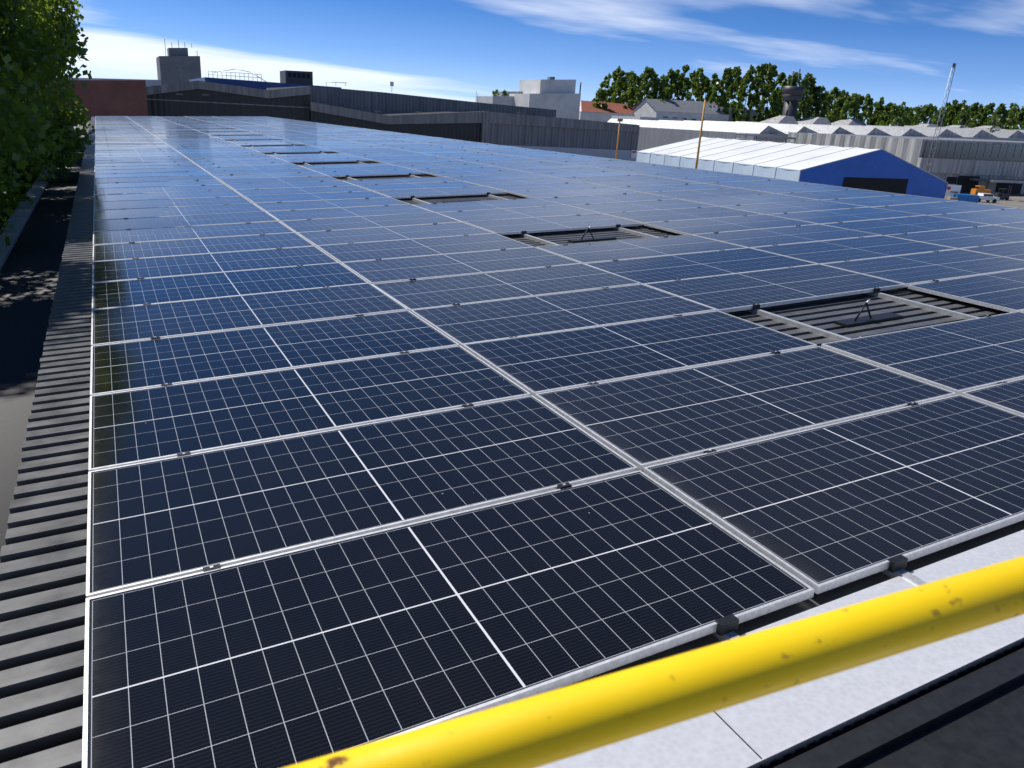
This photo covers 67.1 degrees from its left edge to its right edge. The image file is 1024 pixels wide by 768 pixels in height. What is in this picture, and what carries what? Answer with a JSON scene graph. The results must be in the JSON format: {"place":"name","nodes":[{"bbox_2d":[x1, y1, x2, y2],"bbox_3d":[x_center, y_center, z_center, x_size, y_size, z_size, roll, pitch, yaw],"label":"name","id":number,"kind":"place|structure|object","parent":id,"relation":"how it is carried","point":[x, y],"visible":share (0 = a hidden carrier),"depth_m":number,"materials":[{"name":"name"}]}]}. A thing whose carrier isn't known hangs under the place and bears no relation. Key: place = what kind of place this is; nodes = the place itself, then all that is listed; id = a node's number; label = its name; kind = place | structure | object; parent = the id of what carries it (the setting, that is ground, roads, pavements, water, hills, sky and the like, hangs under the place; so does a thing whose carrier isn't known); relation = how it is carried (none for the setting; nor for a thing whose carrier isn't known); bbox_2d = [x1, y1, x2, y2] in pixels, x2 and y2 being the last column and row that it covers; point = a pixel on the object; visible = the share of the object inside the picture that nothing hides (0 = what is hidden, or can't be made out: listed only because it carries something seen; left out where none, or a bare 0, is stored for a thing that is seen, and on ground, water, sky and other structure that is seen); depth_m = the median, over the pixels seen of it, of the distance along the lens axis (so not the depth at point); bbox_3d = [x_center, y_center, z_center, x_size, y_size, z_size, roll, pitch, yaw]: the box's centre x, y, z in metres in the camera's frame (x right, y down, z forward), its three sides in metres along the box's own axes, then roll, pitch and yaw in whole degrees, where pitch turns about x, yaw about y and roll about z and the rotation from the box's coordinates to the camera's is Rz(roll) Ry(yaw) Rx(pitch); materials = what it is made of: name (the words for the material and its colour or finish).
{"place":"outdoors","nodes":[
{"label":"outdoors","id":0,"kind":"place"},
{"bbox_2d":[53,0,1023,128],"label":"sky","id":1,"kind":"structure","parent":0,"point":[897,51],"materials":[{"name":"blue"}]},
{"bbox_2d":[944,192,1023,208],"bbox_3d":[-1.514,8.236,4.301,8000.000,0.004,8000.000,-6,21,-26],"label":"ground","id":2,"kind":"structure","parent":0,"point":[1016,200],"depth_m":157.95,"materials":[{"name":"grey concrete"}]},
{"bbox_2d":[0,0,94,246],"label":"birch trees","id":3,"kind":"object","parent":2,"relation":"on","point":[39,39],"visible":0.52,"depth_m":16.39,"materials":[{"name":"green plant"}]},
{"bbox_2d":[46,78,160,126],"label":"brick building","id":4,"kind":"structure","parent":2,"relation":"on","point":[111,97],"depth_m":124.78,"materials":[{"name":"red brick"}]},
{"bbox_2d":[156,39,200,84],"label":"tower block","id":5,"kind":"structure","parent":2,"relation":"on","point":[177,65],"depth_m":373.34,"materials":[{"name":"concrete"}]},
{"bbox_2d":[189,69,345,89],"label":"blue plant building","id":6,"kind":"structure","parent":2,"relation":"on","point":[288,78],"depth_m":211.95,"materials":[{"name":"metal"}]},
{"bbox_2d":[146,81,639,160],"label":"grey hall","id":7,"kind":"structure","parent":2,"relation":"on","point":[526,127],"depth_m":157.16,"materials":[{"name":"metal"}]},
{"bbox_2d":[0,121,1023,767],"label":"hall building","id":8,"kind":"structure","parent":2,"relation":"on","point":[974,719],"depth_m":2.61,"materials":[{"name":"metal"}]},
{"bbox_2d":[0,117,1023,767],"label":"roof sheet","id":9,"kind":"object","parent":8,"relation":"on","point":[42,597],"visible":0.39,"depth_m":3.54,"materials":[{"name":"grey metal"}]},
{"bbox_2d":[82,116,1023,767],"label":"solar array","id":10,"kind":"object","parent":9,"relation":"on","point":[368,458],"visible":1,"depth_m":4.48,"materials":[{"name":"blue glass"}]},
{"bbox_2d":[231,135,979,641],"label":"mounting rails","id":11,"kind":"object","parent":9,"relation":"on","point":[907,575],"visible":0.03,"depth_m":7.05,"materials":[{"name":"metal"}]},
{"bbox_2d":[390,178,902,327],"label":"opening brackets","id":12,"kind":"object","parent":9,"relation":"on","point":[865,320],"visible":0.3,"depth_m":6.95,"materials":[{"name":"grey metal"}]},
{"bbox_2d":[537,530,1023,767],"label":"roof flashing","id":13,"kind":"object","parent":9,"relation":"on","point":[765,731],"visible":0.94,"depth_m":2.46,"materials":[{"name":"white metal"}]},
{"bbox_2d":[476,77,758,121],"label":"buildings","id":14,"kind":"structure","parent":2,"relation":"on","point":[561,98],"depth_m":285.79,"materials":[{"name":"white paint"}]},
{"bbox_2d":[284,556,1023,767],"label":"railing","id":15,"kind":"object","parent":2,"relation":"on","point":[542,729],"depth_m":0.61,"materials":[{"name":"yellow paint"}]},
{"bbox_2d":[492,62,1023,131],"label":"tree line","id":16,"kind":"object","parent":2,"relation":"on","point":[630,93],"visible":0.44,"depth_m":318.30,"materials":[{"name":"green plant"}]},
{"bbox_2d":[615,63,961,195],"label":"poles and towers","id":17,"kind":"structure","parent":2,"relation":"on","point":[792,96],"depth_m":170.79,"materials":[{"name":"metal"}]},
{"bbox_2d":[636,137,947,198],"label":"tent hall","id":18,"kind":"structure","parent":2,"relation":"on","point":[882,170],"depth_m":104.74,"materials":[{"name":"white fabric"}]},
{"bbox_2d":[607,109,1023,193],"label":"workshops","id":19,"kind":"structure","parent":2,"relation":"on","point":[967,158],"depth_m":198.67,"materials":[{"name":"grey metal"}]},
{"bbox_2d":[946,197,957,199],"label":"pallet box","id":20,"kind":"object","parent":2,"relation":"on","point":[952,198],"visible":0.36,"depth_m":143.84,"materials":[{"name":"beige cardboard"}]},
{"bbox_2d":[950,194,978,202],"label":"blue container","id":21,"kind":"object","parent":2,"relation":"on","point":[968,198],"visible":0.68,"depth_m":144.61,"materials":[{"name":"blue"}]},
{"bbox_2d":[970,185,990,194],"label":"orange loader","id":22,"kind":"object","parent":2,"relation":"on","point":[978,189],"visible":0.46,"depth_m":169.55,"materials":[{"name":"orange metal"}]},
{"bbox_2d":[978,193,999,202],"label":"pickup truck","id":23,"kind":"object","parent":2,"relation":"on","point":[987,197],"visible":0.71,"depth_m":151.52,"materials":[{"name":"white metal"}]},
{"bbox_2d":[994,186,1011,199],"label":"forklift","id":24,"kind":"object","parent":2,"relation":"on","point":[1002,196],"visible":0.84,"depth_m":162.33,"materials":[{"name":"grey metal"}]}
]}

